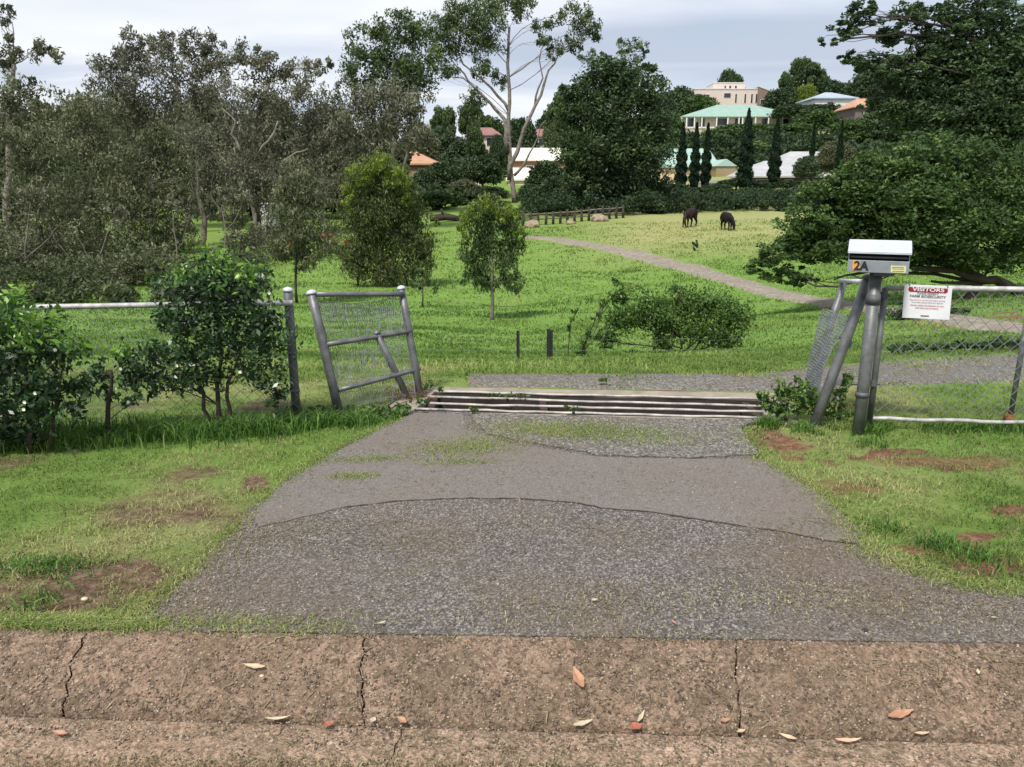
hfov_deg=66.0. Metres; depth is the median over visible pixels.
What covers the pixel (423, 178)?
hill tree
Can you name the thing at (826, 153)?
hill tree
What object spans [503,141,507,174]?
hill tree
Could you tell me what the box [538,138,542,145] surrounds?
window
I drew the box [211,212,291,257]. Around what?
understorey shrub
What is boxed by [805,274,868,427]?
wing panel
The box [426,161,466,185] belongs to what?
hill tree
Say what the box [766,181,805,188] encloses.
hill tree
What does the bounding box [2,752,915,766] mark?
driveway grass
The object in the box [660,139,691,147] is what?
hill tree
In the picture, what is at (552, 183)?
hill tree
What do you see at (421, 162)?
orange roof house
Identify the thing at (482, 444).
driveway grass
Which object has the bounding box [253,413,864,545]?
worn asphalt
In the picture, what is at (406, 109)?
gum tree
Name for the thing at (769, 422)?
tall grass
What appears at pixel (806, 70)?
hill tree
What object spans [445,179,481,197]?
hill tree
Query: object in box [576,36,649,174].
gum tree
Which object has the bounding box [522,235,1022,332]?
dirt track
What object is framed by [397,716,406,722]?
fallen leaf
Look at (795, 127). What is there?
hill tree
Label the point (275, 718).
fallen leaf
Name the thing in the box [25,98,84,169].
hill tree
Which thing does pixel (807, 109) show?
hill tree
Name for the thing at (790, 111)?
hill tree
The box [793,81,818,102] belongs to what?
hill tree
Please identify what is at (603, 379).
grid weeds
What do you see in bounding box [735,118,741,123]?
window
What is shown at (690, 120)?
window
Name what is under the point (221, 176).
gum tree
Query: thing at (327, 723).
fallen leaf
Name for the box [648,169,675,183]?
peach house
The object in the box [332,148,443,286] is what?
young gum tree
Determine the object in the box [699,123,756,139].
hill tree
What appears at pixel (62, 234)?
gum tree
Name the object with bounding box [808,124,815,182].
cypress
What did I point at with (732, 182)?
hill tree
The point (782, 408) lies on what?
verge weeds
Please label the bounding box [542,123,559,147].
hill tree
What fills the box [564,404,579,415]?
grid weeds
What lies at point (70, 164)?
hill tree
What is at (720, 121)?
window
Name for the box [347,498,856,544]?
asphalt crack
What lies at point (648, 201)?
dark scrub
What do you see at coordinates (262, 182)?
gum tree
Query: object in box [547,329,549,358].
star picket
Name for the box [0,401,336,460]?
tall grass
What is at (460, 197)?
distant woodland
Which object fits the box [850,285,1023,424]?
chain link gate
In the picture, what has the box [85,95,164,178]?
hill tree
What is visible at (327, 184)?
gum sapling
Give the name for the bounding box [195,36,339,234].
gum tree
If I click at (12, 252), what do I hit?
understorey shrub
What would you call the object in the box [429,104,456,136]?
hill tree
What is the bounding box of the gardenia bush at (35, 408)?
[0,281,101,453]
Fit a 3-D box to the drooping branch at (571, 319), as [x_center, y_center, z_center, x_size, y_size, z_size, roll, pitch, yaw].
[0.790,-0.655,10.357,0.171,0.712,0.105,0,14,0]
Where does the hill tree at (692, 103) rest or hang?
on the grass ground at (798, 446)
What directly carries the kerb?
on the road
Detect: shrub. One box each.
[0,221,80,280]
[60,340,152,434]
[78,236,177,285]
[101,237,302,427]
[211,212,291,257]
[592,277,757,351]
[878,284,970,318]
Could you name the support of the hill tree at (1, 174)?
on the grass ground at (798, 446)
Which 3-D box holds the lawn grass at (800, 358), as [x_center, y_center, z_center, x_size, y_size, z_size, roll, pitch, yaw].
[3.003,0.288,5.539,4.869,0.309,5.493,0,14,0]
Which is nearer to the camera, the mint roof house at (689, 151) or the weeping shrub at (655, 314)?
the weeping shrub at (655, 314)
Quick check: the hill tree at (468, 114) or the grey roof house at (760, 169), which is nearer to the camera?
the grey roof house at (760, 169)
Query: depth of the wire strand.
8.60 m
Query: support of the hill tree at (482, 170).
on the grass ground at (798, 446)
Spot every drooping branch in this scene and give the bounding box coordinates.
[566,307,578,353]
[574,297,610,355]
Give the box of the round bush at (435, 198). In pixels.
[415,189,455,209]
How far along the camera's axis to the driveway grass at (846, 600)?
2.92 m
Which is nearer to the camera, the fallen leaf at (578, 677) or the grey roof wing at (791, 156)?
the fallen leaf at (578, 677)
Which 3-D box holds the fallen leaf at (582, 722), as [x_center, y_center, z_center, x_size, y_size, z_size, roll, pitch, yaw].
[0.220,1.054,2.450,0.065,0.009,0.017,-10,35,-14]
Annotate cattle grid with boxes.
[383,387,796,424]
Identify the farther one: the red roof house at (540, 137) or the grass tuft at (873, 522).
the red roof house at (540, 137)
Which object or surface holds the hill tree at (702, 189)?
on the grass ground at (798, 446)
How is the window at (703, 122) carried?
in the veranda house at (715, 115)
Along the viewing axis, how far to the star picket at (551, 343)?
8.75 m
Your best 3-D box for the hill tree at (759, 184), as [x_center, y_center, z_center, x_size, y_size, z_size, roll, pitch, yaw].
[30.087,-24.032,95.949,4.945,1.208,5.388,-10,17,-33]
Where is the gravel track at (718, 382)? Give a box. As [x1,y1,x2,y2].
[468,354,1023,391]
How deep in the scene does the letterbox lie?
4.61 m
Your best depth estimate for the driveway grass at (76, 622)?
2.79 m
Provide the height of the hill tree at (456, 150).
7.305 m
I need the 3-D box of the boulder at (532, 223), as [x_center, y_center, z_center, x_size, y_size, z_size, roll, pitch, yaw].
[1.531,-12.240,60.878,1.212,0.809,1.019,0,14,0]
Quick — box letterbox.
[847,239,911,275]
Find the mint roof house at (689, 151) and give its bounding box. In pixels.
[659,148,715,175]
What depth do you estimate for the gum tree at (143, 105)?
67.16 m
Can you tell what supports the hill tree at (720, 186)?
on the grass ground at (798, 446)
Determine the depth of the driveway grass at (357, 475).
4.19 m
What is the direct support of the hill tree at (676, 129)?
on the grass ground at (798, 446)
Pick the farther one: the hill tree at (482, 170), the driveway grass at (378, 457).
the hill tree at (482, 170)
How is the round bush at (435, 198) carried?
on the grass ground at (798, 446)
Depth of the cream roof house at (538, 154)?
124.80 m
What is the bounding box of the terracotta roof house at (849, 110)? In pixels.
[834,99,873,120]
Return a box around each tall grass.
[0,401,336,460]
[286,405,408,432]
[747,411,1023,442]
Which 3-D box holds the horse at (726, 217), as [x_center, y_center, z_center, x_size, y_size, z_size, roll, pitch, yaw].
[14.158,-10.692,51.880,0.542,1.196,1.845,-2,15,-10]
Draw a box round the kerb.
[0,628,1023,744]
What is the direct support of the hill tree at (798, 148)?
on the grass ground at (798, 446)
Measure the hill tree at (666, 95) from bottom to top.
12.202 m
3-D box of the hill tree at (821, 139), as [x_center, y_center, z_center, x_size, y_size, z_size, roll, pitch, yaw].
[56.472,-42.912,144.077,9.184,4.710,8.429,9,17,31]
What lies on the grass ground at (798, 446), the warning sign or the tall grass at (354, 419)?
the tall grass at (354, 419)
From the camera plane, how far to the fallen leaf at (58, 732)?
2.42 m
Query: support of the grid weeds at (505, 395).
on the cattle grid
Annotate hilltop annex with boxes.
[754,86,770,106]
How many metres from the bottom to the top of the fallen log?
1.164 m
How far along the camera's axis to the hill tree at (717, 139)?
141.74 m
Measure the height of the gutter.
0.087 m
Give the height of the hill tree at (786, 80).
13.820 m
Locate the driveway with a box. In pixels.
[124,411,1023,643]
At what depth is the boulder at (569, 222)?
62.12 m
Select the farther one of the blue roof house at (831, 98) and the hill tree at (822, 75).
the hill tree at (822, 75)
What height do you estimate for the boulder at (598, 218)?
0.902 m
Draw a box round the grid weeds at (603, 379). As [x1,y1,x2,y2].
[597,377,610,381]
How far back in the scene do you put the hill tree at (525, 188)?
86.49 m
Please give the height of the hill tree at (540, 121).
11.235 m
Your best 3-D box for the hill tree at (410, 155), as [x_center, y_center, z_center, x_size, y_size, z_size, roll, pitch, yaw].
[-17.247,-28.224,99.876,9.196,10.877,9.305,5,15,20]
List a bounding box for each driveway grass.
[0,605,222,637]
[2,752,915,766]
[14,512,378,649]
[52,603,423,648]
[92,416,403,636]
[313,454,435,465]
[313,470,396,482]
[321,562,1023,658]
[369,431,551,470]
[404,458,520,467]
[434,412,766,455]
[539,620,802,651]
[720,421,1023,602]
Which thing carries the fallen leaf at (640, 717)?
on the kerb aggregate
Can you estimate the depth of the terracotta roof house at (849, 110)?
183.48 m
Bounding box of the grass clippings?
[0,416,1023,766]
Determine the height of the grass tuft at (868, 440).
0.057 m
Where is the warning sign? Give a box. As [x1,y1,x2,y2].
[902,282,952,319]
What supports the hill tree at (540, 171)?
on the grass ground at (798, 446)
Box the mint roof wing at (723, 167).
[710,159,735,176]
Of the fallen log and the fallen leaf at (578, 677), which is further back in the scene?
the fallen log
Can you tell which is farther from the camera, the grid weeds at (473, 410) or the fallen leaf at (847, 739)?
the grid weeds at (473, 410)
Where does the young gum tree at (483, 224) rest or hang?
on the grass ground at (798, 446)
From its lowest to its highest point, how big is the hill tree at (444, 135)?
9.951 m
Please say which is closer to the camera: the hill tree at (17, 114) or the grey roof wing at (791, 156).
the hill tree at (17, 114)
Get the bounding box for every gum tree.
[0,3,79,230]
[0,115,109,272]
[38,84,146,251]
[81,20,255,231]
[93,116,203,252]
[170,113,259,245]
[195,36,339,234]
[228,151,323,242]
[259,155,341,303]
[278,73,436,197]
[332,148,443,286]
[334,6,451,219]
[410,261,440,307]
[424,0,602,202]
[456,191,527,319]
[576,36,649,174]
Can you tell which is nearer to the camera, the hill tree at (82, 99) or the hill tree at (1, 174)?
the hill tree at (1, 174)
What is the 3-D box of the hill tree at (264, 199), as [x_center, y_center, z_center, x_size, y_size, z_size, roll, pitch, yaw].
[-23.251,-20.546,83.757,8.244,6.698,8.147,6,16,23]
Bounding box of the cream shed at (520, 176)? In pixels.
[506,168,530,184]
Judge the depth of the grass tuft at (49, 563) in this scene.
3.24 m
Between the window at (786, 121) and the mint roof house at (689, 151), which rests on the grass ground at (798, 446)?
the mint roof house at (689, 151)
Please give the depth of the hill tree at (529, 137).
141.55 m
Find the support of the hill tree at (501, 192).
on the grass ground at (798, 446)
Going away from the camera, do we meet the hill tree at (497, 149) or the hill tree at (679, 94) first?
the hill tree at (497, 149)
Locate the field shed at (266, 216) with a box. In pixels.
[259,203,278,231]
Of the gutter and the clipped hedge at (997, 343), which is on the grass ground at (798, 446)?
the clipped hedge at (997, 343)
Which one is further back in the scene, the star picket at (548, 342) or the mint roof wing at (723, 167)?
the mint roof wing at (723, 167)
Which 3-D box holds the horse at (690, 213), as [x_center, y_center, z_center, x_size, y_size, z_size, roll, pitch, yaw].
[12.540,-11.749,55.767,0.615,1.353,2.082,12,19,40]
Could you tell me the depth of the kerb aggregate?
2.53 m
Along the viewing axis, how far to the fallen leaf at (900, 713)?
2.45 m
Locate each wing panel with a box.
[306,285,439,413]
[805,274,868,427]
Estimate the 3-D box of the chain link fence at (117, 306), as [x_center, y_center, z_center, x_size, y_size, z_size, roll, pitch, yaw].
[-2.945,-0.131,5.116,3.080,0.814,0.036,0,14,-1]
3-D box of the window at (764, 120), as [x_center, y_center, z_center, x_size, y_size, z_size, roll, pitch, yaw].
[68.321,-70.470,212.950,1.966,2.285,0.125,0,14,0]
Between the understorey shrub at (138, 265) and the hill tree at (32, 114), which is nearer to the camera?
the understorey shrub at (138, 265)
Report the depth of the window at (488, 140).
163.19 m
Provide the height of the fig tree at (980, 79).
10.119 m
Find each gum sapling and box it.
[2,183,56,270]
[75,202,129,255]
[154,189,188,264]
[211,176,250,260]
[313,178,341,252]
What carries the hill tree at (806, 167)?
on the grass ground at (798, 446)
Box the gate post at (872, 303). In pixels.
[852,273,881,434]
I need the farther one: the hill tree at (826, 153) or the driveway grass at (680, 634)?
the hill tree at (826, 153)
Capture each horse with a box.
[682,207,697,226]
[720,212,735,230]
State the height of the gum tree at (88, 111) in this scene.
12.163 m
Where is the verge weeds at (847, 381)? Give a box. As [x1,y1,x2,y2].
[829,373,854,422]
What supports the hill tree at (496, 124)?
on the grass ground at (798, 446)
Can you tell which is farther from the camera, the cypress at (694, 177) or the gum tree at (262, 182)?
the cypress at (694, 177)
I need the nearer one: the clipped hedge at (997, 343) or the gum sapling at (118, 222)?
the clipped hedge at (997, 343)
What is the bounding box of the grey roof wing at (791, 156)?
[781,152,844,170]
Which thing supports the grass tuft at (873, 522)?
on the grass ground at (798, 446)
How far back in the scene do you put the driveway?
3.11 m
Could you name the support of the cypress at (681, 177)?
on the grass ground at (798, 446)
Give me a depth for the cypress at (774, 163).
93.83 m
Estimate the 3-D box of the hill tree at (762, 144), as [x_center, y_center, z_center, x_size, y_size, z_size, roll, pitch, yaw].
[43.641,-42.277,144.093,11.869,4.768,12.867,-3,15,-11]
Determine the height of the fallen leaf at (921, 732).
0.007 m
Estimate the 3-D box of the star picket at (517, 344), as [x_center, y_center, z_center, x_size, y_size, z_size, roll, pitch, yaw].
[0.066,-0.320,8.590,0.036,0.519,0.030,0,14,0]
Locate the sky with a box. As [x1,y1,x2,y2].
[0,0,1023,138]
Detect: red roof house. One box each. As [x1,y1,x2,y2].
[465,128,502,152]
[536,129,543,147]
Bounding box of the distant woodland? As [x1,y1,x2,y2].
[0,103,990,218]
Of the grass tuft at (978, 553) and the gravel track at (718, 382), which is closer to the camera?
the grass tuft at (978, 553)
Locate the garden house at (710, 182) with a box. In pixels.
[698,180,720,186]
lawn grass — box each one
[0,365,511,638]
[571,347,1023,604]
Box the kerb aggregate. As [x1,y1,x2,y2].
[0,629,1023,766]
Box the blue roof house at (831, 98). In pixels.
[795,92,859,106]
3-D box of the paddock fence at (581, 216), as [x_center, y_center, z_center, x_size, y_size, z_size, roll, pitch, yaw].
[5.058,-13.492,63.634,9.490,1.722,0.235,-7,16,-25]
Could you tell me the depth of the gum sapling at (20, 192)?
34.99 m
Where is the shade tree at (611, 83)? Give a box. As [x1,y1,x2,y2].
[547,50,678,210]
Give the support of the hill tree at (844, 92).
on the grass ground at (798, 446)
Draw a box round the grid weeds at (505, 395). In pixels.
[484,391,529,408]
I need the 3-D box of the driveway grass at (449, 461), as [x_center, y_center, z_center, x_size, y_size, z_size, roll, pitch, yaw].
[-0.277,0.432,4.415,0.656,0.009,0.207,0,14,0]
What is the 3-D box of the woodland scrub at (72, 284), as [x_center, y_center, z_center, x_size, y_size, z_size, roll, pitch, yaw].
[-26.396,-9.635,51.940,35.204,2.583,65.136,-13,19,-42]
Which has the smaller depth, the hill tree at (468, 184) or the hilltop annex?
the hill tree at (468, 184)
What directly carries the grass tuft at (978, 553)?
on the grass ground at (798, 446)
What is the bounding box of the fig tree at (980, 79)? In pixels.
[817,0,1023,261]
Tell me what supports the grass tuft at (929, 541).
on the grass ground at (798, 446)
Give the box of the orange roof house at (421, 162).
[407,152,437,176]
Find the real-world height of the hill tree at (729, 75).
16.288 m
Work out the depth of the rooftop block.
249.52 m
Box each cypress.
[674,121,688,183]
[688,122,701,186]
[700,122,711,185]
[735,108,755,187]
[766,116,782,181]
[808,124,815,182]
[834,120,843,170]
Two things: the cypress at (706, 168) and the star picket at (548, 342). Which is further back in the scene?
the cypress at (706, 168)
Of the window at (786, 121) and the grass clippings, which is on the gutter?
the grass clippings
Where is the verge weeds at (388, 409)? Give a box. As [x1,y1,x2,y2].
[284,380,443,415]
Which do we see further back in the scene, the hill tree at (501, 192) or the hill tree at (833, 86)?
the hill tree at (833, 86)
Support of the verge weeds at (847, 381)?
on the grass ground at (798, 446)
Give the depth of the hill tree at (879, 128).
150.75 m
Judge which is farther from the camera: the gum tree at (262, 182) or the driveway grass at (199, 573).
the gum tree at (262, 182)
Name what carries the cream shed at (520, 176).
on the grass ground at (798, 446)
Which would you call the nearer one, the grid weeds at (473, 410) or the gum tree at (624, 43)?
the grid weeds at (473, 410)
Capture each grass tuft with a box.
[0,545,155,583]
[0,571,83,616]
[841,430,898,452]
[852,507,909,538]
[896,524,993,563]
[917,537,1023,574]
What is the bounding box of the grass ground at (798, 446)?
[0,124,1023,648]
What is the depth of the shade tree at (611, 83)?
70.18 m
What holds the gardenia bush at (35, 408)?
on the grass ground at (798, 446)
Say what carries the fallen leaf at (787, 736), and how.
on the gutter
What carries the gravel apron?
on the driveway
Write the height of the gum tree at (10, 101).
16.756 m
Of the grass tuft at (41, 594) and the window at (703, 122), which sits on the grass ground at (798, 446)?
the grass tuft at (41, 594)
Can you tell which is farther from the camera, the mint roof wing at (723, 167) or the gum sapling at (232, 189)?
the mint roof wing at (723, 167)
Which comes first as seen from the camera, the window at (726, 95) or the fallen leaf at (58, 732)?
the fallen leaf at (58, 732)
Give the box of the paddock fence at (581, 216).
[522,205,623,224]
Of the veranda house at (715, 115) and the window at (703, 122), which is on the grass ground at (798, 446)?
the veranda house at (715, 115)
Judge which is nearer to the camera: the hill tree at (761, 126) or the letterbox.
the letterbox
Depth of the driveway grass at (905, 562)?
3.37 m
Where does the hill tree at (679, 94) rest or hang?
on the grass ground at (798, 446)
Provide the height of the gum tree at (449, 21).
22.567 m
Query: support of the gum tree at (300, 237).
on the grass ground at (798, 446)
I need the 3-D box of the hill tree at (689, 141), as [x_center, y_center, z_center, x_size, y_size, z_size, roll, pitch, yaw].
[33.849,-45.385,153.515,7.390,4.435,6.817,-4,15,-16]
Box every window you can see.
[486,138,491,145]
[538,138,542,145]
[688,118,693,126]
[700,118,704,126]
[717,118,728,124]
[724,93,730,97]
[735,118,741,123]
[761,118,767,123]
[780,119,788,123]
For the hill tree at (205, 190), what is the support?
on the grass ground at (798, 446)
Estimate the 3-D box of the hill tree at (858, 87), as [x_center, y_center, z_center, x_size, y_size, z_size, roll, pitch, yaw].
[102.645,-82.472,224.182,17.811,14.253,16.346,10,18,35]
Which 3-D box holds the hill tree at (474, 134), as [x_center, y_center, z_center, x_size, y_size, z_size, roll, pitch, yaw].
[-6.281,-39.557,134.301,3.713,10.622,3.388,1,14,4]
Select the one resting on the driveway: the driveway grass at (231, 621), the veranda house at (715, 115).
the driveway grass at (231, 621)
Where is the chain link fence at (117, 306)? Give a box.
[1,300,299,421]
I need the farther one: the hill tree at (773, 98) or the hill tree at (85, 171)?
the hill tree at (773, 98)
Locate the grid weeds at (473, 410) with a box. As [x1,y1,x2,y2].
[468,407,478,413]
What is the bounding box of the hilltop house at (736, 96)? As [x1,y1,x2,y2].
[691,88,757,105]
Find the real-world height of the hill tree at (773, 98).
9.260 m
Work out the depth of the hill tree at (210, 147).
101.72 m
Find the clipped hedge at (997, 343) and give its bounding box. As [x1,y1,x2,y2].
[883,335,1020,352]
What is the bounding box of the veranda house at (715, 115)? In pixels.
[680,105,791,132]
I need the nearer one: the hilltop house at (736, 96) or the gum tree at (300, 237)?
the gum tree at (300, 237)
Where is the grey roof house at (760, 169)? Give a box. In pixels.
[726,161,830,180]
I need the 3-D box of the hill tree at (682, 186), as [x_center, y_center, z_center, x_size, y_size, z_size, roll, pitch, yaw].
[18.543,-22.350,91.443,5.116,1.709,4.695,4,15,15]
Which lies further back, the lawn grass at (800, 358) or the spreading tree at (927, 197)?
the spreading tree at (927, 197)
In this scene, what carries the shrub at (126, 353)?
on the grass ground at (798, 446)
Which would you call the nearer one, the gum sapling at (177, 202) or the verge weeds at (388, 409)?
the verge weeds at (388, 409)
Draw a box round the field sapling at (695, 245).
[692,240,697,250]
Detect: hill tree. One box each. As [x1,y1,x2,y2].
[0,105,33,144]
[0,128,22,204]
[11,139,83,203]
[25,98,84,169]
[55,89,93,169]
[75,155,151,208]
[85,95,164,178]
[159,90,238,168]
[183,154,248,219]
[231,96,299,171]
[258,158,322,216]
[294,99,356,176]
[312,172,364,217]
[341,118,413,178]
[401,118,441,161]
[411,169,436,187]
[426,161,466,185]
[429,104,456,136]
[432,125,457,157]
[438,139,488,161]
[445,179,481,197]
[457,102,486,137]
[461,154,503,185]
[465,120,485,157]
[470,186,510,199]
[483,115,503,137]
[488,133,506,168]
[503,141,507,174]
[511,116,539,147]
[517,183,546,196]
[524,159,566,184]
[535,110,564,142]
[539,175,567,193]
[540,90,575,142]
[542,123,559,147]
[655,90,678,114]
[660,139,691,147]
[664,110,686,138]
[669,85,694,102]
[673,189,698,194]
[676,94,720,116]
[676,139,692,145]
[676,184,689,189]
[688,187,715,192]
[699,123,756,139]
[700,132,737,152]
[701,184,733,190]
[714,179,758,189]
[717,67,745,87]
[731,139,771,157]
[749,181,768,187]
[752,123,789,137]
[761,87,798,108]
[766,103,806,122]
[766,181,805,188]
[767,122,816,139]
[777,71,794,88]
[780,144,808,154]
[789,55,820,88]
[791,103,840,121]
[791,155,821,179]
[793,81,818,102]
[794,108,843,134]
[800,135,836,151]
[814,67,830,85]
[814,78,846,93]
[815,139,857,170]
[826,117,871,141]
[838,84,848,94]
[844,70,901,100]
[867,116,910,141]
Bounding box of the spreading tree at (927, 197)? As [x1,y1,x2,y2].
[742,130,1023,298]
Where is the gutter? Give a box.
[0,716,1023,766]
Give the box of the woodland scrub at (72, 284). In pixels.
[0,215,346,303]
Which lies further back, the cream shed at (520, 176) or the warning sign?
the cream shed at (520, 176)
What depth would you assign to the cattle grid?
5.84 m
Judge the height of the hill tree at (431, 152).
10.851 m
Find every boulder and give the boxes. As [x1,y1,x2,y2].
[524,220,539,227]
[566,220,575,224]
[591,214,608,221]
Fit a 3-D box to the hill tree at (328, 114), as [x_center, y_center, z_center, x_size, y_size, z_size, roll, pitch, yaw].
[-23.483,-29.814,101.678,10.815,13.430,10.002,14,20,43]
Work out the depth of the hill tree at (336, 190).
79.35 m
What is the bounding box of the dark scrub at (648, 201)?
[513,185,820,216]
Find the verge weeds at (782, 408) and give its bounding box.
[756,374,837,420]
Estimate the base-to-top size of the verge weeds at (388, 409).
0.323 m
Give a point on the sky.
(692, 42)
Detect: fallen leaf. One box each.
[52,730,66,734]
[243,663,263,667]
[265,715,288,719]
[323,721,333,726]
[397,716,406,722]
[572,666,584,686]
[573,719,591,725]
[631,722,641,728]
[638,709,644,720]
[780,733,796,738]
[835,738,859,741]
[888,709,913,717]
[915,731,929,733]
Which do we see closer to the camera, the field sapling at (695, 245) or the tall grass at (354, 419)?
the tall grass at (354, 419)
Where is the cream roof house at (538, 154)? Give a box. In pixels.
[512,148,564,168]
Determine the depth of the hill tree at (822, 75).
244.23 m
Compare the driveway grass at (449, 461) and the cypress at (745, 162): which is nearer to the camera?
the driveway grass at (449, 461)
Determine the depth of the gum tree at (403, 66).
72.24 m
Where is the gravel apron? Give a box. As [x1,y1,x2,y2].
[468,413,759,458]
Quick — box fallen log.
[430,209,459,221]
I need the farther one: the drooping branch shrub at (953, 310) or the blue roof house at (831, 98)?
the blue roof house at (831, 98)
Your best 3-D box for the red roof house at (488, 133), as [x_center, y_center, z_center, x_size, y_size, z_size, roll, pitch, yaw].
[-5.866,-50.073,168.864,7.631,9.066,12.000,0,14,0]
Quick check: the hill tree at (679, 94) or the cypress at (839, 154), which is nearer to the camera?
the cypress at (839, 154)
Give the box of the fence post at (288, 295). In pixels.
[283,287,300,416]
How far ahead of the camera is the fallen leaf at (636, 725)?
2.44 m
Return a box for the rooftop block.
[706,82,745,87]
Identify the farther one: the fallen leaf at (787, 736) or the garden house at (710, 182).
the garden house at (710, 182)
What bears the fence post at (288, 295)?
on the grass ground at (798, 446)
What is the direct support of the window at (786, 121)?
in the veranda house at (715, 115)
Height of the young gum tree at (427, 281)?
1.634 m
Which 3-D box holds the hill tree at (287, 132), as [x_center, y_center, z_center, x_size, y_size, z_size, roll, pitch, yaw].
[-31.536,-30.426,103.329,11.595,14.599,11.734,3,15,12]
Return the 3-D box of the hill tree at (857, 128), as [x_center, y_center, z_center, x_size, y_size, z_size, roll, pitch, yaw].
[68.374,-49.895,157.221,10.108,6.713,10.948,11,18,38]
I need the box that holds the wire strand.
[434,338,758,359]
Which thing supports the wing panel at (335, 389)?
on the cattle grid
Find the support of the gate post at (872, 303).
on the grass ground at (798, 446)
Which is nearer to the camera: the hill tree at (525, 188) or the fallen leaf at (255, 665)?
the fallen leaf at (255, 665)
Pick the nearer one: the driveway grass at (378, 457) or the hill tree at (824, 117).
the driveway grass at (378, 457)
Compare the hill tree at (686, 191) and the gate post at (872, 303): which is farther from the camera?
the hill tree at (686, 191)
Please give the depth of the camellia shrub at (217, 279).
4.82 m
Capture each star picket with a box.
[516,331,519,358]
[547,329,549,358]
[550,330,552,357]
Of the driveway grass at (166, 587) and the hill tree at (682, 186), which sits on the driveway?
the driveway grass at (166, 587)
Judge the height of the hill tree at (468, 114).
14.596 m
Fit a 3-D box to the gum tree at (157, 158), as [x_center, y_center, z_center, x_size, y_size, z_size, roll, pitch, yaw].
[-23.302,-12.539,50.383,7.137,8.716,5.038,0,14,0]
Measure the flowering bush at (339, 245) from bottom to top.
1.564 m

